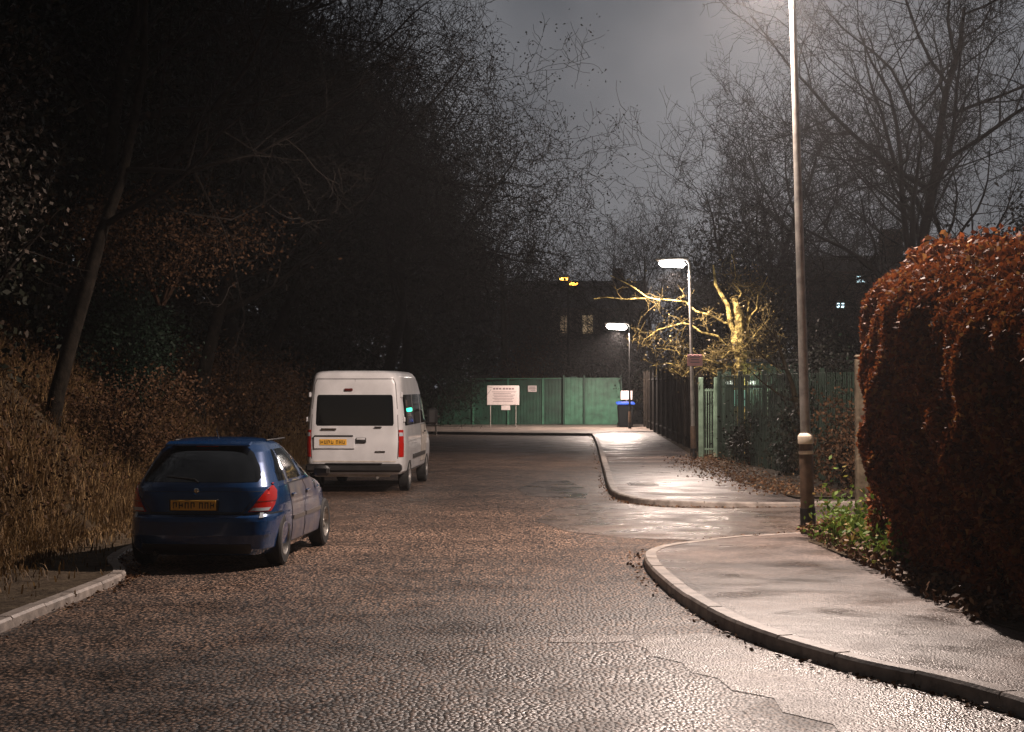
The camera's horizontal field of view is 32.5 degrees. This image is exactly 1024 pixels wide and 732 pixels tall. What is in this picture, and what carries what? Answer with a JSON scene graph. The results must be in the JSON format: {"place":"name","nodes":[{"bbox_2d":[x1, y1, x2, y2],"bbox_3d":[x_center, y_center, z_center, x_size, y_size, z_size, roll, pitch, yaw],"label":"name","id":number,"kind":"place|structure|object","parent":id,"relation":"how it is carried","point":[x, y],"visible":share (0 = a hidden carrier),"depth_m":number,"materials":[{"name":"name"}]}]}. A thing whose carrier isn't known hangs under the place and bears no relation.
{"place":"outdoors","nodes":[
{"label":"outdoors","id":0,"kind":"place"},
{"bbox_2d":[0,464,309,613],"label":"verge","id":1,"kind":"structure","parent":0,"point":[52,587],"depth_m":18.86,"materials":[{"name":"soil"}]},
{"bbox_2d":[0,472,335,664],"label":"verge grass","id":2,"kind":"structure","parent":0,"point":[37,556],"depth_m":20.79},
{"bbox_2d":[0,263,454,560],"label":"embankment","id":3,"kind":"structure","parent":0,"point":[309,384],"depth_m":26.82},
{"bbox_2d":[0,0,90,215],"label":"ivy clad tree","id":4,"kind":"object","parent":3,"relation":"on","point":[17,10],"visible":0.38,"depth_m":30.81,"materials":[{"name":"green plant"}]},
{"bbox_2d":[0,0,104,308],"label":"ivy tree","id":5,"kind":"object","parent":3,"relation":"on","point":[37,194],"visible":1,"depth_m":23.53,"materials":[{"name":"green plant"}]},
{"bbox_2d":[0,0,191,310],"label":"ivy clad tree","id":6,"kind":"object","parent":3,"relation":"on","point":[55,189],"visible":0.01,"depth_m":41.49,"materials":[{"name":"green plant"}]},
{"bbox_2d":[16,251,205,403],"bbox_3d":[-7.530,-0.723,33.387,3.689,3.068,3.228,0,-1,0],"label":"holly bush","id":7,"kind":"object","parent":3,"relation":"on","point":[96,324],"visible":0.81,"depth_m":33.01,"materials":[{"name":"green plant"}]},
{"bbox_2d":[0,0,233,388],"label":"ivy clad tree","id":8,"kind":"object","parent":3,"relation":"on","point":[39,114],"visible":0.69,"depth_m":26.77,"materials":[{"name":"green plant"}]},
{"bbox_2d":[0,0,244,344],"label":"ivy clad tree","id":9,"kind":"object","parent":3,"relation":"on","point":[95,139],"visible":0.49,"depth_m":35.35,"materials":[{"name":"green plant"}]},
{"bbox_2d":[20,345,252,461],"bbox_3d":[-6.895,0.621,29.348,5.478,2.009,4.920,0,-1,0],"label":"bramble bush","id":10,"kind":"object","parent":3,"relation":"on","point":[139,431],"visible":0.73,"depth_m":29.07,"materials":[{"name":"brown plant"}]},
{"bbox_2d":[0,290,279,527],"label":"brambles","id":11,"kind":"object","parent":3,"relation":"on","point":[37,345],"visible":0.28,"depth_m":27.97,"materials":[{"name":"brown plant"}]},
{"bbox_2d":[0,294,311,567],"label":"bank grass","id":12,"kind":"structure","parent":3,"relation":"on","point":[114,507],"depth_m":26.38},
{"bbox_2d":[12,0,316,356],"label":"ivy clad tree","id":13,"kind":"object","parent":3,"relation":"on","point":[249,197],"visible":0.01,"depth_m":44.66,"materials":[{"name":"green plant"}]},
{"bbox_2d":[32,0,301,403],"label":"ivy clad tree","id":14,"kind":"object","parent":3,"relation":"on","point":[173,297],"visible":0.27,"depth_m":39.71,"materials":[{"name":"green plant"}]},
{"bbox_2d":[3,154,341,305],"bbox_3d":[-6.052,-2.375,31.116,5.431,2.639,4.639,0,-1,-26],"label":"dead bush","id":15,"kind":"object","parent":3,"relation":"on","point":[171,283],"visible":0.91,"depth_m":31.08,"materials":[{"name":"brown plant"}]},
{"bbox_2d":[24,1,402,342],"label":"ivy clad tree","id":16,"kind":"object","parent":3,"relation":"on","point":[209,317],"visible":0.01,"depth_m":52.05,"materials":[{"name":"green plant"}]},
{"bbox_2d":[51,0,429,361],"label":"bare tree","id":17,"kind":"object","parent":3,"relation":"on","point":[275,226],"visible":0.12,"depth_m":50.44,"materials":[{"name":"brown plant"}]},
{"bbox_2d":[155,322,339,442],"bbox_3d":[-6.143,0.218,40.795,5.688,3.275,10.259,0,-1,0],"label":"bramble bush","id":18,"kind":"object","parent":3,"relation":"on","point":[269,392],"visible":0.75,"depth_m":40.04,"materials":[{"name":"brown plant"}]},
{"bbox_2d":[1,0,507,366],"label":"bare tree","id":19,"kind":"object","parent":3,"relation":"on","point":[112,131],"visible":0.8,"depth_m":33.15,"materials":[{"name":"brown plant"}]},
{"bbox_2d":[163,0,356,320],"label":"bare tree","id":20,"kind":"object","parent":3,"relation":"on","point":[269,34],"visible":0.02,"depth_m":52.30,"materials":[{"name":"brown plant"}]},
{"bbox_2d":[27,0,501,351],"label":"bare tree","id":21,"kind":"object","parent":3,"relation":"on","point":[227,112],"visible":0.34,"depth_m":40.69,"materials":[{"name":"brown plant"}]},
{"bbox_2d":[153,0,384,382],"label":"ivy clad tree","id":22,"kind":"object","parent":3,"relation":"on","point":[315,308],"visible":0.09,"depth_m":53.47,"materials":[{"name":"green plant"}]},
{"bbox_2d":[182,0,355,326],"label":"ivy clad tree","id":23,"kind":"object","parent":3,"relation":"on","point":[272,77],"depth_m":65.33,"materials":[{"name":"green plant"}]},
{"bbox_2d":[45,0,493,429],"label":"leaning tree","id":24,"kind":"object","parent":3,"relation":"on","point":[68,350],"visible":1,"depth_m":27.31,"materials":[{"name":"brown plant"}]},
{"bbox_2d":[51,0,517,409],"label":"bare tree","id":25,"kind":"object","parent":3,"relation":"on","point":[231,331],"visible":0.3,"depth_m":44.33,"materials":[{"name":"brown plant"}]},
{"bbox_2d":[20,0,573,431],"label":"bare tree","id":26,"kind":"object","parent":3,"relation":"on","point":[221,311],"visible":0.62,"depth_m":38.57,"materials":[{"name":"brown plant"}]},
{"bbox_2d":[191,2,481,383],"bbox_3d":[-7.729,-5.300,64.000,12.284,16.835,9.359,0,-1,-15],"label":"ivy clad tree","id":27,"kind":"object","parent":3,"relation":"on","point":[286,344],"visible":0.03,"depth_m":63.83,"materials":[{"name":"green plant"}]},
{"bbox_2d":[238,0,457,327],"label":"bare tree","id":28,"kind":"object","parent":3,"relation":"on","point":[382,51],"visible":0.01,"depth_m":77.45,"materials":[{"name":"brown plant"}]},
{"bbox_2d":[226,0,503,387],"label":"bare tree","id":29,"kind":"object","parent":3,"relation":"on","point":[296,338],"visible":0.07,"depth_m":59.98,"materials":[{"name":"brown plant"}]},
{"bbox_2d":[249,48,490,380],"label":"ivy clad tree","id":30,"kind":"object","parent":3,"relation":"on","point":[384,330],"visible":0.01,"depth_m":75.86,"materials":[{"name":"green plant"}]},
{"bbox_2d":[231,0,536,361],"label":"bare tree","id":31,"kind":"object","parent":3,"relation":"on","point":[276,359],"visible":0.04,"depth_m":63.06,"materials":[{"name":"brown plant"}]},
{"bbox_2d":[191,0,627,384],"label":"overhanging tree","id":32,"kind":"object","parent":3,"relation":"on","point":[281,325],"visible":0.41,"depth_m":56.20,"materials":[{"name":"brown plant"}]},
{"bbox_2d":[345,51,533,389],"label":"ivy clad tree","id":33,"kind":"object","parent":3,"relation":"on","point":[416,330],"visible":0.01,"depth_m":92.76,"materials":[{"name":"green plant"}]},
{"bbox_2d":[0,431,1023,731],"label":"road","id":34,"kind":"structure","parent":0,"point":[458,589],"depth_m":14.80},
{"bbox_2d":[131,429,329,564],"bbox_3d":[-3.393,1.531,21.762,2.060,1.582,4.210,0,-1,5],"label":"parked hatchback","id":35,"kind":"object","parent":34,"relation":"on","point":[219,495],"visible":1,"depth_m":19.94,"materials":[{"name":"blue paint"}]},
{"bbox_2d":[306,371,436,489],"bbox_3d":[-2.916,1.300,36.539,2.460,2.372,5.450,0,-1,3],"label":"parked minibus","id":36,"kind":"object","parent":34,"relation":"on","point":[366,423],"visible":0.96,"depth_m":34.05,"materials":[{"name":"white paint"}]},
{"bbox_2d":[311,379,354,463],"bbox_3d":[-3.465,1.079,34.088,0.849,1.641,0.119,0,-1,3],"label":"rear door","id":37,"kind":"structure","parent":36,"relation":"in","point":[322,386],"depth_m":34.06,"materials":[{"name":"white paint"}]},
{"bbox_2d":[316,395,393,425],"bbox_3d":[-3.044,0.859,34.054,1.516,0.601,0.062,0,-1,3],"label":"rear window","id":38,"kind":"structure","parent":36,"relation":"in","point":[331,410],"depth_m":34.04,"materials":[{"name":"black glass"}]},
{"bbox_2d":[355,379,397,463],"bbox_3d":[-2.623,1.078,34.044,0.841,1.641,0.119,0,-1,3],"label":"rear door","id":39,"kind":"structure","parent":36,"relation":"in","point":[385,438],"depth_m":34.00,"materials":[{"name":"white paint"}]},
{"bbox_2d":[402,394,413,425],"bbox_3d":[-2.071,0.868,34.915,0.089,0.602,1.355,0,-1,3],"label":"side window","id":40,"kind":"structure","parent":36,"relation":"in","point":[407,402],"depth_m":34.78,"materials":[{"name":"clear glass"}]},
{"bbox_2d":[411,394,419,423],"bbox_3d":[-1.991,0.884,36.312,0.075,0.602,1.246,0,-1,3],"label":"side window","id":41,"kind":"structure","parent":36,"relation":"in","point":[415,402],"depth_m":36.25,"materials":[{"name":"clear glass"}]},
{"bbox_2d":[420,424,426,460],"bbox_3d":[-1.861,1.618,37.550,0.094,0.761,1.206,0,-1,3],"label":"cab door","id":42,"kind":"structure","parent":36,"relation":"in","point":[423,427],"depth_m":37.38,"materials":[{"name":"white paint"}]},
{"bbox_2d":[0,433,1023,731],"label":"fallen leaves","id":43,"kind":"object","parent":34,"relation":"on","point":[800,661],"visible":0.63,"depth_m":16.56,"materials":[{"name":"plant"}]},
{"bbox_2d":[517,480,589,497],"bbox_3d":[0.825,2.470,35.425,1.450,0.001,6.100,0,-1,0],"label":"road patch","id":44,"kind":"object","parent":34,"relation":"on","point":[566,489],"visible":1,"depth_m":35.09,"materials":[{"name":"asphalt"}]},
{"bbox_2d":[550,635,633,642],"bbox_3d":[0.650,2.236,14.401,0.700,0.001,0.450,0,-1,0],"label":"road patch strip","id":45,"kind":"object","parent":34,"relation":"on","point":[600,639],"visible":1,"depth_m":14.36,"materials":[{"name":"asphalt"}]},
{"bbox_2d":[591,433,854,506],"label":"kerb","id":46,"kind":"structure","parent":34,"relation":"on","point":[615,491],"depth_m":30.35,"materials":[{"name":"concrete"}]},
{"bbox_2d":[634,633,1023,731],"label":"road repair patch","id":47,"kind":"object","parent":34,"relation":"on","point":[851,703],"visible":1,"depth_m":11.92,"materials":[{"name":"asphalt"}]},
{"bbox_2d":[644,532,1023,717],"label":"kerb","id":48,"kind":"structure","parent":34,"relation":"on","point":[994,696],"depth_m":13.02,"materials":[{"name":"concrete"}]},
{"bbox_2d":[34,0,1023,388],"label":"sky","id":49,"kind":"structure","parent":0,"point":[650,46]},
{"bbox_2d":[426,424,652,432],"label":"pavement end","id":50,"kind":"structure","parent":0,"point":[547,428],"depth_m":80.16,"materials":[{"name":"concrete"}]},
{"bbox_2d":[487,386,518,426],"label":"white notice","id":51,"kind":"object","parent":50,"relation":"on","point":[505,397],"visible":0.93,"depth_m":82.97,"materials":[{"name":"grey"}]},
{"bbox_2d":[437,376,576,424],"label":"green fence","id":52,"kind":"object","parent":50,"relation":"on","point":[543,405],"visible":0.62,"depth_m":88.37,"materials":[{"name":"metal"}]},
{"bbox_2d":[563,375,621,424],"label":"green gate","id":53,"kind":"structure","parent":50,"relation":"on","point":[589,401],"depth_m":88.16,"materials":[{"name":"metal"}]},
{"bbox_2d":[616,401,634,426],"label":"wheelie bin","id":54,"kind":"object","parent":50,"relation":"on","point":[622,408],"visible":1,"depth_m":82.50,"materials":[{"name":"black"}]},
{"bbox_2d":[451,400,645,424],"bbox_3d":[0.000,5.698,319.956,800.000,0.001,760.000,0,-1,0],"label":"ground","id":55,"kind":"structure","parent":0,"point":[639,419],"depth_m":114.08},
{"bbox_2d":[0,431,433,632],"label":"kerb","id":56,"kind":"structure","parent":55,"relation":"on","point":[13,618],"depth_m":16.68,"materials":[{"name":"concrete"}]},
{"bbox_2d":[255,149,497,431],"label":"drooping tree","id":57,"kind":"object","parent":55,"relation":"on","point":[414,357],"visible":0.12,"depth_m":77.02,"materials":[{"name":"brown plant"}]},
{"bbox_2d":[361,169,513,418],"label":"ivy clad tree","id":58,"kind":"object","parent":55,"relation":"on","point":[450,325],"visible":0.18,"depth_m":98.14,"materials":[{"name":"green plant"}]},
{"bbox_2d":[380,328,494,425],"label":"evergreen bush","id":59,"kind":"object","parent":55,"relation":"on","point":[448,378],"visible":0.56,"depth_m":86.38,"materials":[{"name":"green plant"}]},
{"bbox_2d":[322,28,595,373],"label":"overhanging tree","id":60,"kind":"object","parent":55,"relation":"on","point":[407,354],"visible":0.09,"depth_m":75.82,"materials":[{"name":"brown plant"}]},
{"bbox_2d":[261,0,668,370],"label":"overhanging tree","id":61,"kind":"object","parent":55,"relation":"on","point":[400,297],"visible":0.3,"depth_m":66.95,"materials":[{"name":"brown plant"}]},
{"bbox_2d":[425,211,555,419],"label":"ivy clad tree","id":62,"kind":"object","parent":55,"relation":"on","point":[490,362],"visible":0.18,"depth_m":107.37,"materials":[{"name":"green plant"}]},
{"bbox_2d":[462,238,585,376],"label":"spreading bare tree","id":63,"kind":"object","parent":55,"relation":"on","point":[545,319],"visible":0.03,"depth_m":119.28,"materials":[{"name":"brown plant"}]},
{"bbox_2d":[484,310,567,416],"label":"fence bush","id":64,"kind":"object","parent":55,"relation":"on","point":[513,373],"visible":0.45,"depth_m":90.22,"materials":[{"name":"green plant"}]},
{"bbox_2d":[470,231,599,417],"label":"ivy clad tree","id":65,"kind":"object","parent":55,"relation":"on","point":[531,321],"visible":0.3,"depth_m":114.64,"materials":[{"name":"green plant"}]},
{"bbox_2d":[518,268,649,409],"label":"brick house","id":66,"kind":"structure","parent":55,"relation":"on","point":[637,407],"depth_m":150.03,"materials":[{"name":"brick"}]},
{"bbox_2d":[532,323,642,421],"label":"fence bush","id":67,"kind":"object","parent":55,"relation":"on","point":[582,368],"visible":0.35,"depth_m":91.81,"materials":[{"name":"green plant"}]},
{"bbox_2d":[520,186,702,406],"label":"spreading bare tree","id":68,"kind":"object","parent":55,"relation":"on","point":[638,317],"visible":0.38,"depth_m":111.76,"materials":[{"name":"brown plant"}]},
{"bbox_2d":[499,142,727,395],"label":"spreading bare tree","id":69,"kind":"object","parent":55,"relation":"on","point":[644,283],"visible":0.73,"depth_m":93.46,"materials":[{"name":"brown plant"}]},
{"bbox_2d":[605,290,707,416],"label":"evergreen bush","id":70,"kind":"object","parent":55,"relation":"on","point":[649,366],"visible":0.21,"depth_m":87.76,"materials":[{"name":"green plant"}]},
{"bbox_2d":[618,192,795,423],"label":"ivy clad tree","id":71,"kind":"object","parent":55,"relation":"on","point":[686,281],"visible":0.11,"depth_m":89.60,"materials":[{"name":"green plant"}]},
{"bbox_2d":[604,26,963,368],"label":"spreading bare tree","id":72,"kind":"object","parent":55,"relation":"on","point":[725,188],"visible":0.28,"depth_m":88.15,"materials":[{"name":"brown plant"}]},
{"bbox_2d":[715,121,989,358],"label":"spreading bare tree","id":73,"kind":"object","parent":55,"relation":"on","point":[866,282],"visible":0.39,"depth_m":66.95,"materials":[{"name":"brown plant"}]},
{"bbox_2d":[722,1,1023,352],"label":"spreading bare tree","id":74,"kind":"object","parent":55,"relation":"on","point":[936,216],"visible":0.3,"depth_m":69.95,"materials":[{"name":"brown plant"}]},
{"bbox_2d":[931,161,1023,239],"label":"ivy clad tree","id":75,"kind":"object","parent":55,"relation":"on","point":[1018,227],"visible":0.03,"depth_m":62.11,"materials":[{"name":"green plant"}]},
{"bbox_2d":[535,503,881,539],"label":"side road","id":76,"kind":"structure","parent":0,"point":[647,522],"depth_m":27.03,"materials":[{"name":"asphalt"}]},
{"bbox_2d":[816,394,854,496],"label":"scrub bush","id":77,"kind":"object","parent":76,"relation":"on","point":[840,446],"visible":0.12,"depth_m":30.53,"materials":[{"name":"brown plant"}]},
{"bbox_2d":[595,431,875,501],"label":"pavement","id":78,"kind":"structure","parent":0,"point":[633,457],"depth_m":38.59,"materials":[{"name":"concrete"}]},
{"bbox_2d":[604,322,630,428],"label":"street lamp","id":79,"kind":"object","parent":78,"relation":"on","point":[614,325],"visible":0.94,"depth_m":79.94,"materials":[{"name":"metal"}]},
{"bbox_2d":[655,257,696,459],"bbox_3d":[4.398,-0.176,47.005,0.988,5.475,0.320,-1,-1,0],"label":"street lamp","id":80,"kind":"object","parent":78,"relation":"on","point":[678,262],"visible":0.93,"depth_m":46.95,"materials":[{"name":"metal"}]},
{"bbox_2d":[687,355,701,365],"bbox_3d":[4.880,-0.149,46.881,0.400,0.300,0.057,0,-1,0],"label":"parking sign","id":81,"kind":"object","parent":80,"relation":"attached to","point":[694,360],"visible":1,"depth_m":46.86,"materials":[{"name":"grey"}]},
{"bbox_2d":[655,429,876,496],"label":"verge","id":82,"kind":"structure","parent":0,"point":[794,477],"depth_m":37.96,"materials":[{"name":"soil"}]},
{"bbox_2d":[643,365,701,451],"bbox_3d":[5.855,1.430,66.990,0.131,2.710,33.112,0,-1,2],"label":"board fence","id":83,"kind":"object","parent":82,"relation":"on","point":[668,410],"visible":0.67,"depth_m":64.56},
{"bbox_2d":[594,249,791,456],"bbox_3d":[5.023,-0.331,48.035,5.362,5.904,2.086,0,-1,-12],"label":"lichen tree","id":84,"kind":"object","parent":82,"relation":"on","point":[738,325],"visible":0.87,"depth_m":48.23,"materials":[{"name":"yellow plant"}]},
{"bbox_2d":[698,377,716,456],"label":"garden gate","id":85,"kind":"structure","parent":82,"relation":"on","point":[701,390],"depth_m":47.83,"materials":[{"name":"green metal"}]},
{"bbox_2d":[648,272,783,438],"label":"ivy clad tree","id":86,"kind":"object","parent":82,"relation":"on","point":[702,329],"visible":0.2,"depth_m":65.34,"materials":[{"name":"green plant"}]},
{"bbox_2d":[649,191,808,429],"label":"ivy clad tree","id":87,"kind":"object","parent":82,"relation":"on","point":[788,329],"visible":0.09,"depth_m":78.59,"materials":[{"name":"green plant"}]},
{"bbox_2d":[717,403,776,465],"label":"tangled bush","id":88,"kind":"object","parent":82,"relation":"on","point":[735,439],"visible":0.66,"depth_m":43.27,"materials":[{"name":"green plant"}]},
{"bbox_2d":[658,449,849,495],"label":"fallen leaves","id":89,"kind":"object","parent":82,"relation":"on","point":[739,477],"visible":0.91,"depth_m":36.99,"materials":[{"name":"brown plant"}]},
{"bbox_2d":[658,219,868,418],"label":"ivy clad tree","id":90,"kind":"object","parent":82,"relation":"on","point":[718,307],"visible":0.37,"depth_m":65.75,"materials":[{"name":"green plant"}]},
{"bbox_2d":[711,242,853,475],"bbox_3d":[6.350,-0.062,38.654,4.068,5.583,2.914,0,-1,0],"label":"crooked tree","id":91,"kind":"object","parent":82,"relation":"on","point":[789,378],"visible":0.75,"depth_m":38.71,"materials":[{"name":"brown plant"}]},
{"bbox_2d":[711,359,854,456],"bbox_3d":[9.200,1.230,49.939,6.700,2.810,3.400,0,-1,0],"label":"fence","id":92,"kind":"object","parent":82,"relation":"on","point":[753,361],"visible":0.04,"depth_m":48.49,"materials":[{"name":"metal"}]},
{"bbox_2d":[708,306,858,462],"bbox_3d":[7.715,0.521,46.268,5.064,4.172,4.135,0,-1,-34],"label":"laurel bush","id":93,"kind":"object","parent":82,"relation":"on","point":[827,365],"visible":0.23,"depth_m":45.95,"materials":[{"name":"green plant"}]},
{"bbox_2d":[717,367,854,483],"bbox_3d":[6.269,1.245,39.542,0.131,2.350,16.057,0,-1,-5],"label":"railing fence","id":94,"kind":"object","parent":82,"relation":"on","point":[723,410],"visible":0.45,"depth_m":41.80,"materials":[{"name":"green metal"}]},
{"bbox_2d":[746,365,851,477],"bbox_3d":[6.268,1.248,37.983,2.104,2.544,4.593,0,-1,0],"label":"tangled bush","id":95,"kind":"object","parent":82,"relation":"on","point":[785,446],"visible":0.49,"depth_m":38.10,"materials":[{"name":"brown plant"}]},
{"bbox_2d":[597,2,1023,358],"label":"spreading bare tree","id":96,"kind":"object","parent":82,"relation":"on","point":[782,218],"visible":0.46,"depth_m":71.03,"materials":[{"name":"brown plant"}]},
{"bbox_2d":[789,367,854,490],"bbox_3d":[6.429,1.246,33.337,2.303,2.435,3.267,0,-1,0],"label":"tangled bush","id":97,"kind":"object","parent":82,"relation":"on","point":[850,479],"visible":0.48,"depth_m":33.10,"materials":[{"name":"brown plant"}]},
{"bbox_2d":[810,333,854,479],"bbox_3d":[7.421,0.791,35.321,3.026,3.392,6.070,0,-1,0],"label":"ivy bush","id":98,"kind":"object","parent":82,"relation":"on","point":[840,334],"visible":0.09,"depth_m":35.19,"materials":[{"name":"green plant"}]},
{"bbox_2d":[796,229,905,358],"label":"brick house","id":99,"kind":"structure","parent":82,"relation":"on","point":[851,289],"depth_m":70.04,"materials":[{"name":"brick"}]},
{"bbox_2d":[697,0,1023,328],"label":"tall bare tree","id":100,"kind":"object","parent":82,"relation":"on","point":[938,167],"visible":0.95,"depth_m":56.41,"materials":[{"name":"brown plant"}]},
{"bbox_2d":[656,533,1023,691],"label":"pavement","id":101,"kind":"structure","parent":0,"point":[799,585],"depth_m":15.71,"materials":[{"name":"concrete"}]},
{"bbox_2d":[789,0,815,533],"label":"street lamp","id":102,"kind":"object","parent":101,"relation":"on","point":[805,440],"visible":0.95,"depth_m":24.06,"materials":[{"name":"metal"}]},
{"bbox_2d":[808,538,1023,631],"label":"verge","id":103,"kind":"structure","parent":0,"point":[1017,625],"depth_m":14.67,"materials":[{"name":"soil"}]},
{"bbox_2d":[797,455,911,565],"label":"weeds","id":104,"kind":"object","parent":103,"relation":"on","point":[858,516],"visible":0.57,"depth_m":21.48,"materials":[{"name":"green plant"}]},
{"bbox_2d":[854,355,869,519],"bbox_3d":[5.300,1.103,26.589,0.215,2.545,0.215,0,-1,0],"label":"gate post","id":105,"kind":"object","parent":103,"relation":"on","point":[861,482],"visible":0.28,"depth_m":26.50,"materials":[{"name":"concrete"}]},
{"bbox_2d":[796,506,1023,622],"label":"fallen leaves","id":106,"kind":"object","parent":103,"relation":"on","point":[968,597],"visible":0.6,"depth_m":16.79,"materials":[{"name":"brown plant"}]},
{"bbox_2d":[855,223,1023,622],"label":"beech hedge","id":107,"kind":"object","parent":103,"relation":"on","point":[939,435],"visible":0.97,"depth_m":16.28,"materials":[{"name":"brown plant"}]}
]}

